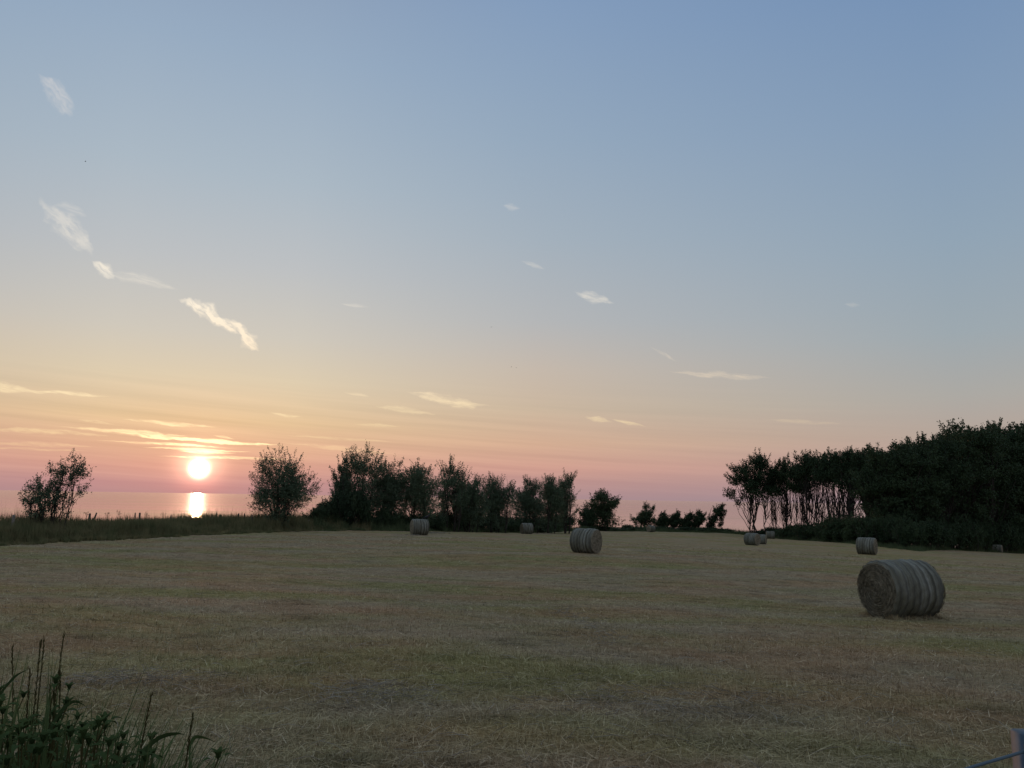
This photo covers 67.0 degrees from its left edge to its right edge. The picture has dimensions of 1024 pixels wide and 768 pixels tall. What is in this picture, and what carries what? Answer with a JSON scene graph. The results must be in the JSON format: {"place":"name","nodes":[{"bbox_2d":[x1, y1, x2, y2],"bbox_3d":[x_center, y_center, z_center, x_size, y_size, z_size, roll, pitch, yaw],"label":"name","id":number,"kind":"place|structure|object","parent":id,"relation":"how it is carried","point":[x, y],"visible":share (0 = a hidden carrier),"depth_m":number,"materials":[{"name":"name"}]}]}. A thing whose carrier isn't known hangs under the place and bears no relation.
{"place":"outdoors","nodes":[
{"label":"outdoors","id":0,"kind":"place"},
{"bbox_2d":[0,490,864,531],"bbox_3d":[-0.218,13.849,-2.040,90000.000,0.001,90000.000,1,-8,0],"label":"sea","id":1,"kind":"structure","parent":0,"point":[100,504],"depth_m":980.00,"materials":[{"name":"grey liquid"}]},
{"bbox_2d":[0,522,1023,767],"bbox_3d":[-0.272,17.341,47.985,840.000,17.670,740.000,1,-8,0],"label":"ground","id":2,"kind":"structure","parent":0,"point":[708,542],"depth_m":14.00,"materials":[{"name":"green plant"}]},
{"bbox_2d":[0,722,36,767],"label":"nettle","id":3,"kind":"object","parent":2,"relation":"on","point":[16,727],"visible":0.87,"depth_m":2.30,"materials":[{"name":"green plant"}]},
{"bbox_2d":[11,732,32,767],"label":"nettle","id":4,"kind":"object","parent":2,"relation":"on","point":[22,737],"visible":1,"depth_m":2.10,"materials":[{"name":"green plant"}]},
{"bbox_2d":[32,638,42,763],"bbox_3d":[-1.647,1.443,2.617,0.019,1.129,0.409,8,-11,-42],"label":"grass stalk","id":5,"kind":"object","parent":2,"relation":"on","point":[39,660],"depth_m":2.67,"materials":[{"name":"green plant"}]},
{"bbox_2d":[17,472,60,522],"bbox_3d":[-29.584,7.358,48.416,2.547,3.674,2.245,1,-8,0],"label":"bushy tree","id":6,"kind":"object","parent":2,"relation":"on","point":[36,492],"visible":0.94,"depth_m":48.14,"materials":[{"name":"green plant"}]},
{"bbox_2d":[23,741,55,767],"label":"nettle","id":7,"kind":"object","parent":2,"relation":"on","point":[40,746],"visible":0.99,"depth_m":2.10,"materials":[{"name":"green plant"}]},
{"bbox_2d":[32,635,48,761],"bbox_3d":[-1.761,1.473,2.765,0.083,1.113,0.331,-2,-9,20],"label":"grass stalk","id":8,"kind":"object","parent":2,"relation":"on","point":[40,684],"depth_m":2.82,"materials":[{"name":"green plant"}]},
{"bbox_2d":[28,730,62,765],"bbox_3d":[-1.392,1.459,2.135,0.163,0.956,0.204,7,-11,-38],"label":"nettle","id":9,"kind":"object","parent":2,"relation":"on","point":[43,735],"visible":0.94,"depth_m":2.19,"materials":[{"name":"green plant"}]},
{"bbox_2d":[27,674,66,756],"bbox_3d":[-1.577,1.485,2.484,0.195,1.006,0.301,4,-9,-22],"label":"nettle","id":10,"kind":"object","parent":2,"relation":"on","point":[56,677],"visible":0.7,"depth_m":2.64,"materials":[{"name":"green plant"}]},
{"bbox_2d":[11,656,91,767],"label":"grass tuft","id":11,"kind":"object","parent":2,"relation":"on","point":[46,708],"visible":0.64,"depth_m":2.49,"materials":[{"name":"green plant"}]},
{"bbox_2d":[39,720,72,767],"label":"nettle","id":12,"kind":"object","parent":2,"relation":"on","point":[59,723],"visible":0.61,"depth_m":2.42,"materials":[{"name":"green plant"}]},
{"bbox_2d":[46,727,69,767],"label":"nettle","id":13,"kind":"object","parent":2,"relation":"on","point":[53,733],"visible":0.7,"depth_m":2.26,"materials":[{"name":"green plant"}]},
{"bbox_2d":[41,700,85,765],"bbox_3d":[-1.474,1.519,2.499,0.010,0.948,0.209,-1,-9,14],"label":"reed leaf","id":14,"kind":"object","parent":2,"relation":"on","point":[64,707],"visible":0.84,"depth_m":2.54,"materials":[{"name":"green plant"}]},
{"bbox_2d":[0,654,128,767],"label":"grass tuft","id":15,"kind":"object","parent":2,"relation":"on","point":[14,720],"visible":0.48,"depth_m":2.52,"materials":[{"name":"green plant"}]},
{"bbox_2d":[0,645,128,765],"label":"grass tuft","id":16,"kind":"object","parent":2,"relation":"on","point":[7,712],"visible":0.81,"depth_m":2.45,"materials":[{"name":"green plant"}]},
{"bbox_2d":[38,448,95,527],"bbox_3d":[-28.186,6.732,49.040,3.052,5.459,2.984,6,-10,-30],"label":"bushy tree","id":17,"kind":"object","parent":2,"relation":"on","point":[56,487],"visible":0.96,"depth_m":48.84,"materials":[{"name":"green plant"}]},
{"bbox_2d":[47,726,87,767],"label":"nettle","id":18,"kind":"object","parent":2,"relation":"on","point":[70,730],"visible":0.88,"depth_m":2.34,"materials":[{"name":"green plant"}]},
{"bbox_2d":[72,724,98,767],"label":"nettle","id":19,"kind":"object","parent":2,"relation":"on","point":[84,730],"visible":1,"depth_m":2.10,"materials":[{"name":"green plant"}]},
{"bbox_2d":[5,677,176,766],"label":"grass tuft","id":20,"kind":"object","parent":2,"relation":"on","point":[65,741],"visible":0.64,"depth_m":2.60,"materials":[{"name":"green plant"}]},
{"bbox_2d":[4,658,179,767],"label":"grass tuft","id":21,"kind":"object","parent":2,"relation":"on","point":[43,757],"visible":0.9,"depth_m":2.37,"materials":[{"name":"green plant"}]},
{"bbox_2d":[74,711,120,767],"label":"nettle","id":22,"kind":"object","parent":2,"relation":"on","point":[102,754],"visible":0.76,"depth_m":2.40,"materials":[{"name":"green plant"}]},
{"bbox_2d":[83,715,116,767],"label":"nettle","id":23,"kind":"object","parent":2,"relation":"on","point":[98,719],"visible":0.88,"depth_m":2.28,"materials":[{"name":"green plant"}]},
{"bbox_2d":[88,722,119,767],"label":"nettle","id":24,"kind":"object","parent":2,"relation":"on","point":[115,757],"visible":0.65,"depth_m":2.54,"materials":[{"name":"green plant"}]},
{"bbox_2d":[0,639,209,767],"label":"grass tuft","id":25,"kind":"object","parent":2,"relation":"on","point":[47,711],"visible":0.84,"depth_m":2.45,"materials":[{"name":"green plant"}]},
{"bbox_2d":[88,734,130,767],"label":"nettle","id":26,"kind":"object","parent":2,"relation":"on","point":[110,739],"visible":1,"depth_m":2.23,"materials":[{"name":"green plant"}]},
{"bbox_2d":[60,685,216,767],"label":"grass tuft","id":27,"kind":"object","parent":2,"relation":"on","point":[61,764],"visible":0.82,"depth_m":2.64,"materials":[{"name":"green plant"}]},
{"bbox_2d":[32,692,245,767],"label":"grass tuft","id":28,"kind":"object","parent":2,"relation":"on","point":[139,743],"visible":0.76,"depth_m":2.59,"materials":[{"name":"green plant"}]},
{"bbox_2d":[127,750,162,767],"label":"nettle","id":29,"kind":"object","parent":2,"relation":"on","point":[144,755],"visible":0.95,"depth_m":2.27,"materials":[{"name":"green plant"}]},
{"bbox_2d":[141,732,183,767],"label":"reed leaf","id":30,"kind":"object","parent":2,"relation":"on","point":[156,739],"visible":0.84,"depth_m":2.54,"materials":[{"name":"green plant"}]},
{"bbox_2d":[90,692,256,767],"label":"grass tuft","id":31,"kind":"object","parent":2,"relation":"on","point":[162,745],"visible":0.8,"depth_m":2.79,"materials":[{"name":"green plant"}]},
{"bbox_2d":[0,500,372,545],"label":"bank grass","id":32,"kind":"structure","parent":2,"relation":"on","point":[22,530],"depth_m":52.98,"materials":[{"name":"green plant"}]},
{"bbox_2d":[247,444,322,526],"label":"bushy tree","id":33,"kind":"object","parent":2,"relation":"on","point":[287,485],"visible":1,"depth_m":65.61,"materials":[{"name":"green plant"}]},
{"bbox_2d":[299,505,336,519],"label":"shrub","id":34,"kind":"object","parent":2,"relation":"on","point":[322,512],"visible":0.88,"depth_m":71.63,"materials":[{"name":"green plant"}]},
{"bbox_2d":[316,496,344,519],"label":"shrub","id":35,"kind":"object","parent":2,"relation":"on","point":[327,504],"visible":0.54,"depth_m":73.50,"materials":[{"name":"green plant"}]},
{"bbox_2d":[326,490,359,518],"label":"shrub","id":36,"kind":"object","parent":2,"relation":"on","point":[340,505],"visible":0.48,"depth_m":73.94,"materials":[{"name":"green plant"}]},
{"bbox_2d":[328,448,358,520],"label":"bushy tree","id":37,"kind":"object","parent":2,"relation":"on","point":[344,482],"visible":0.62,"depth_m":75.10,"materials":[{"name":"green plant"}]},
{"bbox_2d":[337,479,373,524],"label":"shrub","id":38,"kind":"object","parent":2,"relation":"on","point":[356,504],"visible":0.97,"depth_m":72.69,"materials":[{"name":"green plant"}]},
{"bbox_2d":[343,439,393,522],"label":"bushy tree","id":39,"kind":"object","parent":2,"relation":"on","point":[365,468],"visible":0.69,"depth_m":76.13,"materials":[{"name":"green plant"}]},
{"bbox_2d":[375,505,403,525],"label":"shrub","id":40,"kind":"object","parent":2,"relation":"on","point":[389,519],"visible":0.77,"depth_m":76.20,"materials":[{"name":"green plant"}]},
{"bbox_2d":[369,456,411,515],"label":"bushy tree","id":41,"kind":"object","parent":2,"relation":"on","point":[391,481],"visible":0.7,"depth_m":77.58,"materials":[{"name":"green plant"}]},
{"bbox_2d":[391,457,445,523],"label":"bushy tree","id":42,"kind":"object","parent":2,"relation":"on","point":[421,494],"visible":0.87,"depth_m":78.40,"materials":[{"name":"green plant"}]},
{"bbox_2d":[410,519,428,534],"bbox_3d":[-7.529,11.625,62.956,1.399,1.304,1.360,4,-9,-22],"label":"hay bale","id":43,"kind":"object","parent":2,"relation":"on","point":[419,526],"visible":0.98,"depth_m":62.49},
{"bbox_2d":[429,515,449,528],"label":"shrub","id":44,"kind":"object","parent":2,"relation":"on","point":[439,524],"visible":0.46,"depth_m":80.11,"materials":[{"name":"green plant"}]},
{"bbox_2d":[433,454,473,531],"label":"bushy tree","id":45,"kind":"object","parent":2,"relation":"on","point":[454,497],"visible":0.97,"depth_m":82.78,"materials":[{"name":"green plant"}]},
{"bbox_2d":[451,474,488,531],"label":"bushy tree","id":46,"kind":"object","parent":2,"relation":"on","point":[471,510],"visible":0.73,"depth_m":84.30,"materials":[{"name":"green plant"}]},
{"bbox_2d":[474,473,521,532],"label":"bushy tree","id":47,"kind":"object","parent":2,"relation":"on","point":[496,498],"visible":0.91,"depth_m":90.27,"materials":[{"name":"green plant"}]},
{"bbox_2d":[0,534,1023,767],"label":"stubble","id":48,"kind":"object","parent":2,"relation":"on","point":[456,745],"visible":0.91,"depth_m":7.99,"materials":[{"name":"beige plant"}]},
{"bbox_2d":[0,532,1023,767],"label":"loose straw","id":49,"kind":"object","parent":2,"relation":"on","point":[91,676],"visible":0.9,"depth_m":7.06,"materials":[{"name":"beige plant"}]},
{"bbox_2d":[504,518,520,531],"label":"shrub","id":50,"kind":"object","parent":2,"relation":"on","point":[514,524],"visible":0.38,"depth_m":98.33,"materials":[{"name":"green plant"}]},
{"bbox_2d":[520,523,532,533],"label":"hay bale","id":51,"kind":"object","parent":2,"relation":"on","point":[526,528],"visible":1,"depth_m":92.00},
{"bbox_2d":[508,474,547,532],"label":"bushy tree","id":52,"kind":"object","parent":2,"relation":"on","point":[526,500],"visible":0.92,"depth_m":102.24,"materials":[{"name":"green plant"}]},
{"bbox_2d":[535,473,568,532],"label":"bushy tree","id":53,"kind":"object","parent":2,"relation":"on","point":[550,491],"visible":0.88,"depth_m":106.15,"materials":[{"name":"green plant"}]},
{"bbox_2d":[554,468,581,533],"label":"bushy tree","id":54,"kind":"object","parent":2,"relation":"on","point":[566,486],"visible":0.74,"depth_m":108.40,"materials":[{"name":"green plant"}]},
{"bbox_2d":[569,528,602,553],"bbox_3d":[3.897,8.244,40.743,1.403,1.307,1.358,-5,-10,35],"label":"hay bale","id":55,"kind":"object","parent":2,"relation":"on","point":[584,540],"visible":0.98,"depth_m":40.31},
{"bbox_2d":[577,503,599,526],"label":"wind bent tree","id":56,"kind":"object","parent":2,"relation":"on","point":[588,516],"visible":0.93,"depth_m":135.50,"materials":[{"name":"green plant"}]},
{"bbox_2d":[583,487,624,530],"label":"wind bent tree","id":57,"kind":"object","parent":2,"relation":"on","point":[604,510],"visible":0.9,"depth_m":137.39,"materials":[{"name":"green plant"}]},
{"bbox_2d":[629,500,657,527],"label":"wind bent tree","id":58,"kind":"object","parent":2,"relation":"on","point":[644,516],"visible":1,"depth_m":163.12,"materials":[{"name":"green plant"}]},
{"bbox_2d":[652,510,672,526],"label":"wind bent tree","id":59,"kind":"object","parent":2,"relation":"on","point":[663,520],"visible":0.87,"depth_m":163.91,"materials":[{"name":"green plant"}]},
{"bbox_2d":[312,500,1023,553],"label":"margin grass","id":60,"kind":"structure","parent":2,"relation":"on","point":[388,527],"depth_m":105.72,"materials":[{"name":"green plant"}]},
{"bbox_2d":[668,510,682,527],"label":"wind bent tree","id":61,"kind":"object","parent":2,"relation":"on","point":[676,519],"visible":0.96,"depth_m":164.93,"materials":[{"name":"green plant"}]},
{"bbox_2d":[678,511,695,527],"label":"wind bent tree","id":62,"kind":"object","parent":2,"relation":"on","point":[688,519],"visible":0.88,"depth_m":165.02,"materials":[{"name":"green plant"}]},
{"bbox_2d":[691,509,706,527],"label":"wind bent tree","id":63,"kind":"object","parent":2,"relation":"on","point":[699,519],"visible":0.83,"depth_m":165.99,"materials":[{"name":"green plant"}]},
{"bbox_2d":[705,502,727,527],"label":"wind bent tree","id":64,"kind":"object","parent":2,"relation":"on","point":[718,514],"visible":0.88,"depth_m":165.18,"materials":[{"name":"green plant"}]},
{"bbox_2d":[744,533,760,545],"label":"hay bale","id":65,"kind":"object","parent":2,"relation":"on","point":[752,539],"visible":0.94,"depth_m":81.13},
{"bbox_2d":[722,447,785,534],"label":"edge tree","id":66,"kind":"object","parent":2,"relation":"on","point":[746,475],"visible":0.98,"depth_m":145.04,"materials":[{"name":"green plant"}]},
{"bbox_2d":[759,477,781,527],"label":"tree","id":67,"kind":"object","parent":2,"relation":"on","point":[773,508],"visible":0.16,"depth_m":148.02,"materials":[{"name":"green plant"}]},
{"bbox_2d":[766,451,798,527],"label":"tree","id":68,"kind":"object","parent":2,"relation":"on","point":[783,465],"visible":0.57,"depth_m":145.45,"materials":[{"name":"green plant"}]},
{"bbox_2d":[780,459,808,525],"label":"tree","id":69,"kind":"object","parent":2,"relation":"on","point":[795,487],"visible":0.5,"depth_m":142.73,"materials":[{"name":"green plant"}]},
{"bbox_2d":[792,524,814,539],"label":"shrub","id":70,"kind":"object","parent":2,"relation":"on","point":[799,533],"visible":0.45,"depth_m":129.40,"materials":[{"name":"green plant"}]},
{"bbox_2d":[791,449,827,524],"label":"tree","id":71,"kind":"object","parent":2,"relation":"on","point":[804,472],"visible":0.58,"depth_m":138.64,"materials":[{"name":"green plant"}]},
{"bbox_2d":[801,519,823,540],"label":"shrub","id":72,"kind":"object","parent":2,"relation":"on","point":[812,527],"visible":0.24,"depth_m":128.50,"materials":[{"name":"green plant"}]},
{"bbox_2d":[804,451,840,522],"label":"tree","id":73,"kind":"object","parent":2,"relation":"on","point":[815,493],"visible":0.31,"depth_m":135.63,"materials":[{"name":"green plant"}]},
{"bbox_2d":[811,512,841,538],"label":"shrub","id":74,"kind":"object","parent":2,"relation":"on","point":[822,527],"visible":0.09,"depth_m":123.70,"materials":[{"name":"green plant"}]},
{"bbox_2d":[811,446,847,518],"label":"tree","id":75,"kind":"object","parent":2,"relation":"on","point":[825,462],"visible":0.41,"depth_m":132.67,"materials":[{"name":"green plant"}]},
{"bbox_2d":[818,515,846,541],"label":"shrub","id":76,"kind":"object","parent":2,"relation":"on","point":[825,532],"visible":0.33,"depth_m":119.48,"materials":[{"name":"green plant"}]},
{"bbox_2d":[823,445,858,517],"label":"tree","id":77,"kind":"object","parent":2,"relation":"on","point":[844,484],"visible":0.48,"depth_m":128.76,"materials":[{"name":"green plant"}]},
{"bbox_2d":[829,512,870,541],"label":"shrub","id":78,"kind":"object","parent":2,"relation":"on","point":[836,530],"visible":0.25,"depth_m":117.30,"materials":[{"name":"green plant"}]},
{"bbox_2d":[828,443,881,517],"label":"tree","id":79,"kind":"object","parent":2,"relation":"on","point":[845,456],"visible":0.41,"depth_m":126.69,"materials":[{"name":"green plant"}]},
{"bbox_2d":[840,511,880,541],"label":"shrub","id":80,"kind":"object","parent":2,"relation":"on","point":[849,532],"visible":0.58,"depth_m":113.59,"materials":[{"name":"green plant"}]},
{"bbox_2d":[842,447,882,517],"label":"tree","id":81,"kind":"object","parent":2,"relation":"on","point":[858,458],"visible":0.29,"depth_m":124.78,"materials":[{"name":"green plant"}]},
{"bbox_2d":[856,537,877,554],"bbox_3d":[27.460,12.521,59.882,1.399,1.304,1.360,-6,-11,38],"label":"hay bale","id":82,"kind":"object","parent":2,"relation":"on","point":[865,545],"visible":0.98,"depth_m":59.46},
{"bbox_2d":[851,512,897,544],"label":"shrub","id":83,"kind":"object","parent":2,"relation":"on","point":[876,519],"visible":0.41,"depth_m":111.94,"materials":[{"name":"green plant"}]},
{"bbox_2d":[846,442,919,519],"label":"tree","id":84,"kind":"object","parent":2,"relation":"on","point":[894,471],"visible":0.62,"depth_m":116.05,"materials":[{"name":"green plant"}]},
{"bbox_2d":[868,514,907,543],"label":"shrub","id":85,"kind":"object","parent":2,"relation":"on","point":[880,538],"visible":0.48,"depth_m":110.61,"materials":[{"name":"green plant"}]},
{"bbox_2d":[883,513,910,543],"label":"shrub","id":86,"kind":"object","parent":2,"relation":"on","point":[901,520],"visible":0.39,"depth_m":109.93,"materials":[{"name":"green plant"}]},
{"bbox_2d":[859,439,940,522],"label":"tree","id":87,"kind":"object","parent":2,"relation":"on","point":[899,456],"visible":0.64,"depth_m":115.03,"materials":[{"name":"green plant"}]},
{"bbox_2d":[857,559,945,617],"bbox_3d":[8.892,4.679,17.727,1.409,1.298,1.368,3,-9,-15],"label":"hay bale","id":88,"kind":"object","parent":2,"relation":"on","point":[902,587],"visible":0.98,"depth_m":17.27},
{"bbox_2d":[856,611,951,620],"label":"tuft grass","id":89,"kind":"structure","parent":2,"relation":"on","point":[892,617],"depth_m":17.25,"materials":[{"name":"plant"}]},
{"bbox_2d":[887,519,930,546],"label":"shrub","id":90,"kind":"object","parent":2,"relation":"on","point":[908,536],"visible":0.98,"depth_m":105.76,"materials":[{"name":"green plant"}]},
{"bbox_2d":[889,517,946,546],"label":"shrub","id":91,"kind":"object","parent":2,"relation":"on","point":[928,526],"visible":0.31,"depth_m":107.36,"materials":[{"name":"green plant"}]},
{"bbox_2d":[880,435,965,522],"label":"tree","id":92,"kind":"object","parent":2,"relation":"on","point":[932,461],"visible":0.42,"depth_m":115.81,"materials":[{"name":"green plant"}]},
{"bbox_2d":[910,431,957,522],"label":"tree","id":93,"kind":"object","parent":2,"relation":"on","point":[922,439],"visible":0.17,"depth_m":119.77,"materials":[{"name":"green plant"}]},
{"bbox_2d":[912,517,959,548],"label":"shrub","id":94,"kind":"object","parent":2,"relation":"on","point":[945,537],"visible":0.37,"depth_m":108.12,"materials":[{"name":"green plant"}]},
{"bbox_2d":[906,427,978,522],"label":"tree","id":95,"kind":"object","parent":2,"relation":"on","point":[963,470],"visible":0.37,"depth_m":120.85,"materials":[{"name":"green plant"}]},
{"bbox_2d":[941,520,972,549],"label":"shrub","id":96,"kind":"object","parent":2,"relation":"on","point":[961,537],"visible":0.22,"depth_m":114.28,"materials":[{"name":"green plant"}]},
{"bbox_2d":[944,512,988,550],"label":"shrub","id":97,"kind":"object","parent":2,"relation":"on","point":[976,536],"visible":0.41,"depth_m":115.91,"materials":[{"name":"green plant"}]},
{"bbox_2d":[936,418,1003,527],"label":"tree","id":98,"kind":"object","parent":2,"relation":"on","point":[962,506],"visible":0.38,"depth_m":125.34,"materials":[{"name":"green plant"}]},
{"bbox_2d":[937,418,1022,524],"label":"tree","id":99,"kind":"object","parent":2,"relation":"on","point":[991,442],"visible":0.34,"depth_m":128.82,"materials":[{"name":"green plant"}]},
{"bbox_2d":[957,417,1023,527],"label":"tree","id":100,"kind":"object","parent":2,"relation":"on","point":[1012,497],"visible":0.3,"depth_m":131.82,"materials":[{"name":"green plant"}]},
{"bbox_2d":[965,728,1023,767],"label":"wire fence","id":101,"kind":"object","parent":2,"relation":"on","point":[1017,745],"visible":1,"depth_m":1.98,"materials":[{"name":"metal"}]},
{"bbox_2d":[983,519,1010,550],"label":"shrub","id":102,"kind":"object","parent":2,"relation":"on","point":[997,540],"visible":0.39,"depth_m":125.78,"materials":[{"name":"green plant"}]},
{"bbox_2d":[977,419,1023,525],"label":"tree","id":103,"kind":"object","parent":2,"relation":"on","point":[1012,436],"visible":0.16,"depth_m":137.78,"materials":[{"name":"green plant"}]},
{"bbox_2d":[982,516,1023,551],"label":"shrub","id":104,"kind":"object","parent":2,"relation":"on","point":[1011,533],"visible":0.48,"depth_m":126.56,"materials":[{"name":"green plant"}]},
{"bbox_2d":[986,421,1023,514],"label":"tree","id":105,"kind":"object","parent":2,"relation":"on","point":[1019,431],"visible":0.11,"depth_m":138.50,"materials":[{"name":"green plant"}]},
{"bbox_2d":[0,0,1023,503],"label":"sky","id":106,"kind":"structure","parent":0,"point":[696,236],"materials":[{"name":"blue"}]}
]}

